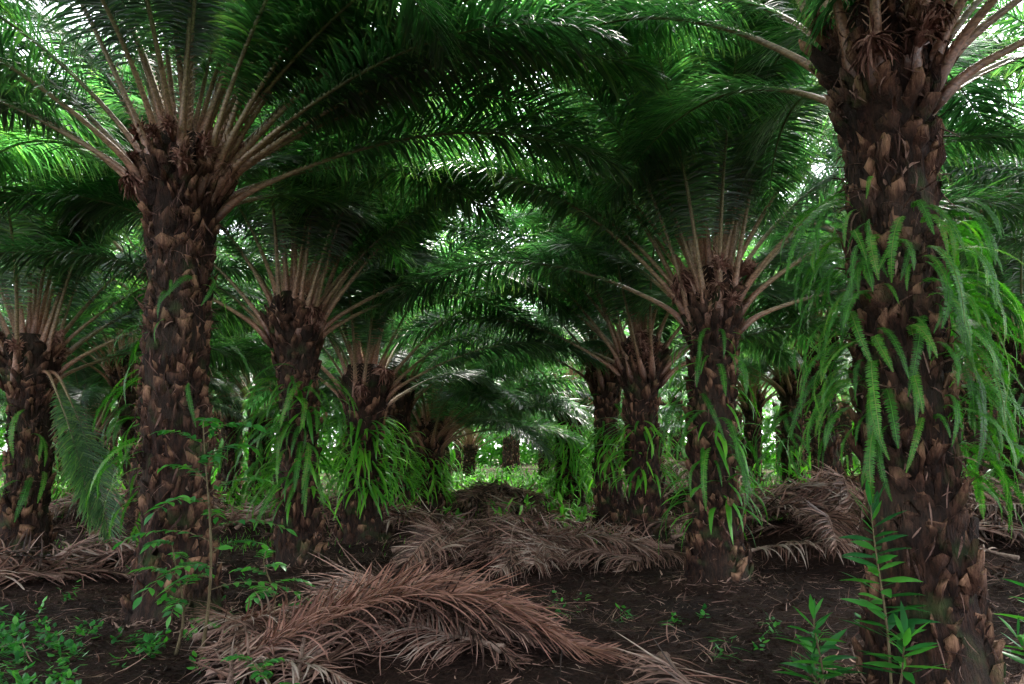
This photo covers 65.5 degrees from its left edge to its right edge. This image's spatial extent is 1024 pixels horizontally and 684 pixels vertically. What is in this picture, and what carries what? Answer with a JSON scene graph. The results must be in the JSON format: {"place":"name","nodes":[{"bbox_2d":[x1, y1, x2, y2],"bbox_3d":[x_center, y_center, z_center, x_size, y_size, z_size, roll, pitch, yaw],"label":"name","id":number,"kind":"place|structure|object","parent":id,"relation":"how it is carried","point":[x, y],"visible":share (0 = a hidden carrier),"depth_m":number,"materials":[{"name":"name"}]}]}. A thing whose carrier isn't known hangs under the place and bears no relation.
{"place":"outdoors","nodes":[
{"label":"outdoors","id":0,"kind":"place"},
{"bbox_2d":[0,458,1023,683],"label":"ground","id":1,"kind":"structure","parent":0,"point":[547,675],"depth_m":8.79,"materials":[{"name":"soil"}]},
{"bbox_2d":[0,529,63,589],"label":"dead frond","id":2,"kind":"object","parent":1,"relation":"on","point":[36,568],"visible":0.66,"depth_m":10.62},
{"bbox_2d":[0,0,131,156],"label":"oil palm","id":3,"kind":"object","parent":1,"relation":"on","point":[77,125],"visible":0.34,"depth_m":10.16,"materials":[{"name":"green plant"}]},
{"bbox_2d":[0,534,133,579],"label":"dead frond","id":4,"kind":"object","parent":1,"relation":"on","point":[47,561],"visible":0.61,"depth_m":10.78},
{"bbox_2d":[0,542,134,590],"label":"dead frond","id":5,"kind":"object","parent":1,"relation":"on","point":[77,572],"visible":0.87,"depth_m":10.66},
{"bbox_2d":[41,521,137,564],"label":"dead frond","id":6,"kind":"object","parent":1,"relation":"on","point":[85,543],"visible":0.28,"depth_m":11.99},
{"bbox_2d":[55,536,137,571],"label":"dead frond","id":7,"kind":"object","parent":1,"relation":"on","point":[91,555],"visible":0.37,"depth_m":11.57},
{"bbox_2d":[0,268,275,498],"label":"oil palm","id":8,"kind":"object","parent":1,"relation":"on","point":[97,394],"visible":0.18,"depth_m":22.68,"materials":[{"name":"green plant"}]},
{"bbox_2d":[1,21,281,533],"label":"oil palm","id":9,"kind":"object","parent":1,"relation":"on","point":[130,476],"visible":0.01,"depth_m":17.02,"materials":[{"name":"green plant"}]},
{"bbox_2d":[0,230,333,490],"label":"oil palm","id":10,"kind":"object","parent":1,"relation":"on","point":[115,373],"visible":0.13,"depth_m":21.29,"materials":[{"name":"green plant"}]},
{"bbox_2d":[85,404,134,483],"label":"trunk fern","id":11,"kind":"object","parent":10,"relation":"attached to","point":[116,426],"visible":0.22,"depth_m":20.69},
{"bbox_2d":[0,53,346,562],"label":"oil palm","id":12,"kind":"object","parent":1,"relation":"on","point":[35,353],"visible":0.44,"depth_m":12.81,"materials":[{"name":"green plant"}]},
{"bbox_2d":[0,404,77,521],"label":"trunk fern","id":13,"kind":"object","parent":12,"relation":"attached to","point":[25,484],"visible":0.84,"depth_m":12.42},
{"bbox_2d":[128,539,229,654],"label":"sapling","id":14,"kind":"object","parent":1,"relation":"on","point":[179,608],"visible":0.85,"depth_m":6.98,"materials":[{"name":"green plant"}]},
{"bbox_2d":[112,417,310,662],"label":"sapling","id":15,"kind":"object","parent":1,"relation":"on","point":[188,499],"visible":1,"depth_m":6.75,"materials":[{"name":"green plant"}]},
{"bbox_2d":[74,255,349,507],"bbox_3d":[-7.786,1.303,26.084,10.258,8.723,10.108,2,-8,-11],"label":"oil palm","id":16,"kind":"object","parent":1,"relation":"on","point":[231,376],"visible":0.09,"depth_m":24.94,"materials":[{"name":"green plant"}]},
{"bbox_2d":[91,265,337,501],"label":"oil palm","id":17,"kind":"object","parent":1,"relation":"on","point":[231,453],"visible":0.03,"depth_m":29.97,"materials":[{"name":"brown plant"}]},
{"bbox_2d":[220,416,276,508],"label":"trunk fern","id":18,"kind":"object","parent":17,"relation":"attached to","point":[237,451],"visible":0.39,"depth_m":24.55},
{"bbox_2d":[181,621,278,683],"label":"dead frond","id":19,"kind":"object","parent":1,"relation":"on","point":[229,675],"visible":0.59,"depth_m":6.13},
{"bbox_2d":[174,580,290,683],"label":"dead frond","id":20,"kind":"object","parent":1,"relation":"on","point":[230,617],"visible":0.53,"depth_m":6.75,"materials":[{"name":"plant"}]},
{"bbox_2d":[220,654,299,683],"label":"sapling","id":21,"kind":"object","parent":1,"relation":"on","point":[265,673],"visible":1,"depth_m":5.71,"materials":[{"name":"green plant"}]},
{"bbox_2d":[228,549,314,622],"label":"sapling","id":22,"kind":"object","parent":1,"relation":"on","point":[271,589],"visible":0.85,"depth_m":7.67,"materials":[{"name":"green plant"}]},
{"bbox_2d":[205,632,365,683],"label":"dead frond","id":23,"kind":"object","parent":1,"relation":"on","point":[339,677],"visible":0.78,"depth_m":5.92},
{"bbox_2d":[0,6,598,567],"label":"oil palm","id":24,"kind":"object","parent":1,"relation":"on","point":[294,322],"visible":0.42,"depth_m":12.35,"materials":[{"name":"green plant"}]},
{"bbox_2d":[231,363,357,531],"bbox_3d":[-3.286,1.629,12.207,1.927,2.602,1.440,0,-8,0],"label":"trunk fern","id":25,"kind":"object","parent":24,"relation":"attached to","point":[306,479],"visible":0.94,"depth_m":11.97,"materials":[{"name":"plant"}]},
{"bbox_2d":[252,390,353,527],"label":"strap fern","id":26,"kind":"object","parent":24,"relation":"attached to","point":[310,428],"visible":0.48,"depth_m":12.12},
{"bbox_2d":[252,610,358,683],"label":"dead frond","id":27,"kind":"object","parent":1,"relation":"on","point":[303,647],"visible":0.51,"depth_m":6.18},
{"bbox_2d":[192,567,457,643],"bbox_3d":[-1.585,2.316,7.010,2.341,0.730,1.133,0,-8,0],"label":"dead frond","id":28,"kind":"object","parent":1,"relation":"on","point":[197,637],"visible":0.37,"depth_m":6.86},
{"bbox_2d":[260,532,417,670],"bbox_3d":[-1.493,2.276,7.359,1.091,0.992,2.696,-2,-8,17],"label":"dead frond","id":29,"kind":"object","parent":1,"relation":"on","point":[329,579],"visible":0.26,"depth_m":7.16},
{"bbox_2d":[0,0,678,624],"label":"oil palm","id":30,"kind":"object","parent":1,"relation":"on","point":[182,166],"visible":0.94,"depth_m":8.93,"materials":[{"name":"green plant"}]},
{"bbox_2d":[85,323,146,546],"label":"trunk fern","id":31,"kind":"object","parent":30,"relation":"attached to","point":[121,445],"visible":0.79,"depth_m":8.59,"materials":[{"name":"plant"}]},
{"bbox_2d":[153,274,249,427],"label":"trunk fern","id":32,"kind":"object","parent":30,"relation":"attached to","point":[162,295],"visible":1,"depth_m":8.41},
{"bbox_2d":[75,99,608,544],"bbox_3d":[-3.068,0.001,16.780,10.288,8.483,8.277,0,-8,0],"label":"oil palm","id":33,"kind":"object","parent":1,"relation":"on","point":[367,380],"visible":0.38,"depth_m":15.59,"materials":[{"name":"green plant"}]},
{"bbox_2d":[318,411,417,520],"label":"strap fern","id":34,"kind":"object","parent":33,"relation":"attached to","point":[374,492],"visible":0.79,"depth_m":15.17,"materials":[{"name":"plant"}]},
{"bbox_2d":[281,566,403,681],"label":"dead frond","id":35,"kind":"object","parent":1,"relation":"on","point":[337,651],"visible":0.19,"depth_m":6.44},
{"bbox_2d":[302,559,506,665],"bbox_3d":[-0.877,2.240,7.014,2.143,0.826,1.125,7,-10,-39],"label":"dead frond","id":36,"kind":"object","parent":35,"relation":"on","point":[372,612],"visible":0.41,"depth_m":6.58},
{"bbox_2d":[325,0,468,78],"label":"oil palm","id":37,"kind":"object","parent":1,"relation":"on","point":[410,12],"visible":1,"depth_m":8.00,"materials":[{"name":"green plant"}]},
{"bbox_2d":[238,199,569,523],"bbox_3d":[-2.964,0.639,21.527,9.218,8.711,8.362,0,-8,0],"label":"oil palm","id":38,"kind":"object","parent":1,"relation":"on","point":[403,405],"visible":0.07,"depth_m":20.18,"materials":[{"name":"green plant"}]},
{"bbox_2d":[382,431,432,505],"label":"strap fern","id":39,"kind":"object","parent":38,"relation":"attached to","point":[417,473],"visible":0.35,"depth_m":19.86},
{"bbox_2d":[261,338,554,500],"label":"oil palm","id":40,"kind":"object","parent":1,"relation":"on","point":[415,407],"visible":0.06,"depth_m":25.11,"materials":[{"name":"green plant"}]},
{"bbox_2d":[328,499,496,530],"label":"dead frond","id":41,"kind":"object","parent":1,"relation":"on","point":[455,517],"visible":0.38,"depth_m":16.86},
{"bbox_2d":[323,606,504,672],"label":"dead frond","id":42,"kind":"object","parent":1,"relation":"on","point":[429,641],"visible":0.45,"depth_m":6.59,"materials":[{"name":"plant"}]},
{"bbox_2d":[217,547,638,679],"bbox_3d":[-0.639,2.150,6.476,3.387,1.092,1.148,0,-8,0],"label":"dead frond","id":43,"kind":"object","parent":1,"relation":"on","point":[342,607],"visible":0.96,"depth_m":6.53,"materials":[{"name":"plant"}]},
{"bbox_2d":[385,507,472,575],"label":"dead frond","id":44,"kind":"object","parent":1,"relation":"on","point":[402,559],"visible":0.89,"depth_m":11.39,"materials":[{"name":"plant"}]},
{"bbox_2d":[235,241,624,514],"bbox_3d":[-2.148,1.205,23.126,10.665,7.984,10.336,0,-8,0],"label":"oil palm","id":45,"kind":"object","parent":1,"relation":"on","point":[437,439],"visible":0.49,"depth_m":21.99,"materials":[{"name":"green plant"}]},
{"bbox_2d":[410,454,459,506],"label":"strap fern","id":46,"kind":"object","parent":45,"relation":"attached to","point":[441,471],"visible":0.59,"depth_m":22.45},
{"bbox_2d":[0,565,860,683],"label":"creeping weeds","id":47,"kind":"object","parent":1,"relation":"on","point":[16,648],"visible":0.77,"depth_m":7.00,"materials":[{"name":"green plant"}]},
{"bbox_2d":[0,400,860,475],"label":"wood","id":48,"kind":"object","parent":1,"relation":"on","point":[490,453],"visible":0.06,"depth_m":85.58,"materials":[{"name":"green plant"}]},
{"bbox_2d":[0,476,861,538],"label":"litter","id":49,"kind":"object","parent":1,"relation":"on","point":[677,528],"visible":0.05,"depth_m":18.71,"materials":[{"name":"plant"}]},
{"bbox_2d":[346,563,542,654],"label":"dead frond","id":50,"kind":"object","parent":1,"relation":"on","point":[516,631],"visible":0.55,"depth_m":6.53,"materials":[{"name":"plant"}]},
{"bbox_2d":[326,595,571,655],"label":"dead frond","id":51,"kind":"object","parent":1,"relation":"on","point":[546,639],"visible":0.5,"depth_m":6.68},
{"bbox_2d":[403,518,495,569],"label":"dead frond","id":52,"kind":"object","parent":1,"relation":"on","point":[448,546],"visible":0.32,"depth_m":11.55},
{"bbox_2d":[359,585,542,672],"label":"dead frond","id":53,"kind":"object","parent":1,"relation":"on","point":[507,652],"visible":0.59,"depth_m":6.49,"materials":[{"name":"plant"}]},
{"bbox_2d":[414,518,510,564],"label":"dead frond","id":54,"kind":"object","parent":1,"relation":"on","point":[481,539],"visible":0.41,"depth_m":11.80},
{"bbox_2d":[447,475,517,510],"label":"dead frond","id":55,"kind":"object","parent":1,"relation":"on","point":[474,493],"visible":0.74,"depth_m":23.23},
{"bbox_2d":[391,508,575,552],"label":"dead frond","id":56,"kind":"object","parent":1,"relation":"on","point":[461,530],"visible":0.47,"depth_m":12.05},
{"bbox_2d":[418,513,588,529],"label":"dead frond","id":57,"kind":"object","parent":56,"relation":"on","point":[558,523],"visible":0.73,"depth_m":12.81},
{"bbox_2d":[0,458,995,532],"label":"undergrowth","id":58,"kind":"object","parent":1,"relation":"on","point":[514,479],"visible":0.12,"depth_m":25.16,"materials":[{"name":"green plant"}]},
{"bbox_2d":[453,361,543,484],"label":"oil palm","id":59,"kind":"object","parent":1,"relation":"on","point":[470,447],"visible":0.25,"depth_m":44.36,"materials":[{"name":"green plant"}]},
{"bbox_2d":[419,529,587,570],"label":"dead frond","id":60,"kind":"object","parent":1,"relation":"on","point":[467,560],"visible":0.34,"depth_m":11.86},
{"bbox_2d":[478,492,541,520],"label":"dead frond","id":61,"kind":"object","parent":1,"relation":"on","point":[512,505],"visible":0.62,"depth_m":22.02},
{"bbox_2d":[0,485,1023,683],"bbox_3d":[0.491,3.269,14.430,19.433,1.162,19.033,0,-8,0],"label":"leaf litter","id":62,"kind":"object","parent":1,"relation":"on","point":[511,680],"visible":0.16,"depth_m":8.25,"materials":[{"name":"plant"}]},
{"bbox_2d":[478,498,561,573],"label":"dead frond","id":63,"kind":"object","parent":1,"relation":"on","point":[511,533],"visible":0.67,"depth_m":11.82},
{"bbox_2d":[486,514,561,581],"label":"dead frond","id":64,"kind":"object","parent":1,"relation":"on","point":[501,569],"visible":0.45,"depth_m":11.29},
{"bbox_2d":[39,521,1023,683],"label":"trunk foot litter","id":65,"kind":"object","parent":1,"relation":"on","point":[667,580],"visible":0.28,"depth_m":9.85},
{"bbox_2d":[501,508,574,566],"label":"dead frond","id":66,"kind":"object","parent":1,"relation":"on","point":[542,548],"visible":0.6,"depth_m":11.53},
{"bbox_2d":[505,512,580,579],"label":"dead frond","id":67,"kind":"object","parent":1,"relation":"on","point":[534,560],"visible":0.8,"depth_m":11.36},
{"bbox_2d":[502,517,641,575],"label":"dead frond","id":68,"kind":"object","parent":1,"relation":"on","point":[610,553],"visible":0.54,"depth_m":11.70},
{"bbox_2d":[415,294,747,509],"bbox_3d":[1.635,1.098,25.872,10.557,9.013,9.995,5,-10,-34],"label":"oil palm","id":69,"kind":"object","parent":1,"relation":"on","point":[556,374],"visible":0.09,"depth_m":25.36,"materials":[{"name":"green plant"}]},
{"bbox_2d":[530,418,595,500],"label":"strap fern","id":70,"kind":"object","parent":69,"relation":"attached to","point":[563,453],"visible":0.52,"depth_m":25.07,"materials":[{"name":"plant"}]},
{"bbox_2d":[480,322,686,499],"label":"oil palm","id":71,"kind":"object","parent":1,"relation":"on","point":[663,412],"visible":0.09,"depth_m":29.63,"materials":[{"name":"green plant"}]},
{"bbox_2d":[408,179,775,527],"bbox_3d":[2.211,-0.015,20.143,9.935,9.483,8.222,0,-8,0],"label":"oil palm","id":72,"kind":"object","parent":1,"relation":"on","point":[606,386],"visible":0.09,"depth_m":18.82,"materials":[{"name":"green plant"}]},
{"bbox_2d":[569,415,626,502],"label":"strap fern","id":73,"kind":"object","parent":72,"relation":"attached to","point":[600,449],"visible":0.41,"depth_m":18.62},
{"bbox_2d":[547,510,664,560],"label":"dead frond","id":74,"kind":"object","parent":1,"relation":"on","point":[616,540],"visible":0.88,"depth_m":11.95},
{"bbox_2d":[379,75,850,542],"bbox_3d":[2.598,-0.699,16.302,10.537,9.697,9.106,0,-8,0],"label":"oil palm","id":75,"kind":"object","parent":1,"relation":"on","point":[642,362],"visible":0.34,"depth_m":15.31,"materials":[{"name":"green plant"}]},
{"bbox_2d":[591,417,686,497],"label":"strap fern","id":76,"kind":"object","parent":75,"relation":"attached to","point":[647,434],"visible":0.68,"depth_m":14.97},
{"bbox_2d":[603,512,685,573],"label":"dead frond","id":77,"kind":"object","parent":1,"relation":"on","point":[669,551],"visible":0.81,"depth_m":12.04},
{"bbox_2d":[605,631,747,683],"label":"dead frond","id":78,"kind":"object","parent":1,"relation":"on","point":[665,658],"visible":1,"depth_m":5.60,"materials":[{"name":"plant"}]},
{"bbox_2d":[354,0,1023,583],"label":"oil palm","id":79,"kind":"object","parent":1,"relation":"on","point":[714,288],"visible":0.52,"depth_m":11.16,"materials":[{"name":"green plant"}]},
{"bbox_2d":[655,363,773,549],"bbox_3d":[2.767,1.580,10.921,1.456,2.581,1.505,-4,-9,28],"label":"strap fern","id":80,"kind":"object","parent":79,"relation":"attached to","point":[727,506],"visible":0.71,"depth_m":10.53,"materials":[{"name":"plant"}]},
{"bbox_2d":[647,328,789,548],"bbox_3d":[2.805,1.325,10.632,1.810,3.040,1.462,0,-8,0],"label":"trunk fern","id":81,"kind":"object","parent":79,"relation":"attached to","point":[745,478],"visible":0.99,"depth_m":10.55,"materials":[{"name":"plant"}]},
{"bbox_2d":[608,490,789,541],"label":"dead frond","id":82,"kind":"object","parent":1,"relation":"on","point":[670,521],"visible":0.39,"depth_m":14.59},
{"bbox_2d":[455,0,1023,683],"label":"oil palm","id":83,"kind":"object","parent":1,"relation":"on","point":[883,68],"visible":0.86,"depth_m":6.22,"materials":[{"name":"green plant"}]},
{"bbox_2d":[779,176,908,502],"bbox_3d":[2.478,-0.012,6.237,0.667,2.456,1.547,0,-8,0],"label":"trunk fern","id":84,"kind":"object","parent":83,"relation":"attached to","point":[874,432],"visible":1,"depth_m":6.04,"materials":[{"name":"plant"}]},
{"bbox_2d":[877,198,1023,472],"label":"trunk fern","id":85,"kind":"object","parent":83,"relation":"attached to","point":[963,321],"visible":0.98,"depth_m":5.65,"materials":[{"name":"plant"}]},
{"bbox_2d":[939,198,1023,536],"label":"trunk fern","id":86,"kind":"object","parent":83,"relation":"attached to","point":[1014,446],"visible":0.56,"depth_m":6.04,"materials":[{"name":"plant"}]},
{"bbox_2d":[656,166,849,481],"bbox_3d":[8.243,-0.060,21.581,9.955,10.053,8.412,0,-8,0],"label":"oil palm","id":87,"kind":"object","parent":1,"relation":"on","point":[831,456],"visible":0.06,"depth_m":20.25,"materials":[{"name":"green plant"}]},
{"bbox_2d":[659,249,852,483],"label":"oil palm","id":88,"kind":"object","parent":1,"relation":"on","point":[785,388],"visible":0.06,"depth_m":27.05,"materials":[{"name":"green plant"}]},
{"bbox_2d":[661,304,851,486],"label":"oil palm","id":89,"kind":"object","parent":1,"relation":"on","point":[748,412],"visible":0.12,"depth_m":30.51,"materials":[{"name":"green plant"}]},
{"bbox_2d":[670,489,861,539],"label":"dead frond","id":90,"kind":"object","parent":1,"relation":"on","point":[675,536],"visible":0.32,"depth_m":13.08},
{"bbox_2d":[741,467,842,518],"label":"dead frond","id":91,"kind":"object","parent":90,"relation":"on","point":[757,503],"visible":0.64,"depth_m":13.47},
{"bbox_2d":[752,406,812,492],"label":"trunk fern","id":92,"kind":"object","parent":1,"relation":"on","point":[772,427],"visible":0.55,"depth_m":26.59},
{"bbox_2d":[744,489,864,550],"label":"dead frond","id":93,"kind":"object","parent":1,"relation":"on","point":[773,505],"visible":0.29,"depth_m":12.90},
{"bbox_2d":[790,498,864,561],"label":"dead frond","id":94,"kind":"object","parent":93,"relation":"on","point":[844,530],"visible":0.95,"depth_m":11.72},
{"bbox_2d":[745,537,864,567],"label":"dead frond","id":95,"kind":"object","parent":1,"relation":"on","point":[786,546],"visible":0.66,"depth_m":11.42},
{"bbox_2d":[744,514,865,551],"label":"dead frond","id":96,"kind":"object","parent":1,"relation":"on","point":[759,528],"visible":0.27,"depth_m":13.46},
{"bbox_2d":[766,376,855,477],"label":"oil palm","id":97,"kind":"object","parent":1,"relation":"on","point":[845,419],"visible":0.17,"depth_m":49.72,"materials":[{"name":"brown plant"}]},
{"bbox_2d":[772,595,863,683],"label":"lance leaf weed","id":98,"kind":"object","parent":1,"relation":"on","point":[824,663],"visible":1,"depth_m":5.68,"materials":[{"name":"plant"}]},
{"bbox_2d":[787,487,860,523],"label":"dead frond","id":99,"kind":"object","parent":1,"relation":"on","point":[826,503],"visible":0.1,"depth_m":13.30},
{"bbox_2d":[784,475,863,549],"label":"dead frond","id":100,"kind":"object","parent":99,"relation":"on","point":[824,498],"visible":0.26,"depth_m":13.24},
{"bbox_2d":[803,459,864,529],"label":"dead frond","id":101,"kind":"object","parent":99,"relation":"on","point":[858,496],"visible":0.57,"depth_m":13.45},
{"bbox_2d":[676,0,1023,280],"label":"oil palm","id":102,"kind":"object","parent":1,"relation":"on","point":[999,152],"visible":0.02,"depth_m":15.74,"materials":[{"name":"green plant"}]},
{"bbox_2d":[784,0,986,74],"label":"oil palm","id":103,"kind":"object","parent":1,"relation":"on","point":[812,12],"visible":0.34,"depth_m":6.51,"materials":[{"name":"green plant"}]},
{"bbox_2d":[839,478,948,683],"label":"lance leaf weed","id":104,"kind":"object","parent":1,"relation":"on","point":[906,626],"visible":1,"depth_m":5.53,"materials":[{"name":"plant"}]},
{"bbox_2d":[791,111,1023,496],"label":"oil palm","id":105,"kind":"object","parent":1,"relation":"on","point":[1013,270],"visible":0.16,"depth_m":17.37,"materials":[{"name":"green plant"}]},
{"bbox_2d":[840,285,991,483],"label":"oil palm","id":106,"kind":"object","parent":1,"relation":"on","point":[974,439],"visible":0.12,"depth_m":30.16,"materials":[{"name":"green plant"}]},
{"bbox_2d":[937,0,1023,281],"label":"oil palm","id":107,"kind":"object","parent":1,"relation":"on","point":[1007,167],"visible":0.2,"depth_m":11.97,"materials":[{"name":"green plant"}]},
{"bbox_2d":[961,374,1023,498],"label":"trunk fern","id":108,"kind":"object","parent":1,"relation":"on","point":[1021,403],"visible":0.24,"depth_m":17.01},
{"bbox_2d":[967,483,1023,524],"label":"dead frond","id":109,"kind":"object","parent":1,"relation":"on","point":[1014,503],"visible":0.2,"depth_m":13.91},
{"bbox_2d":[969,485,1023,545],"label":"dead frond","id":110,"kind":"object","parent":1,"relation":"on","point":[1004,521],"visible":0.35,"depth_m":13.67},
{"bbox_2d":[998,579,1023,663],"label":"lance leaf weed","id":111,"kind":"object","parent":1,"relation":"on","point":[1014,657],"visible":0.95,"depth_m":5.76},
{"bbox_2d":[0,0,1023,456],"label":"sky","id":112,"kind":"structure","parent":0,"point":[60,9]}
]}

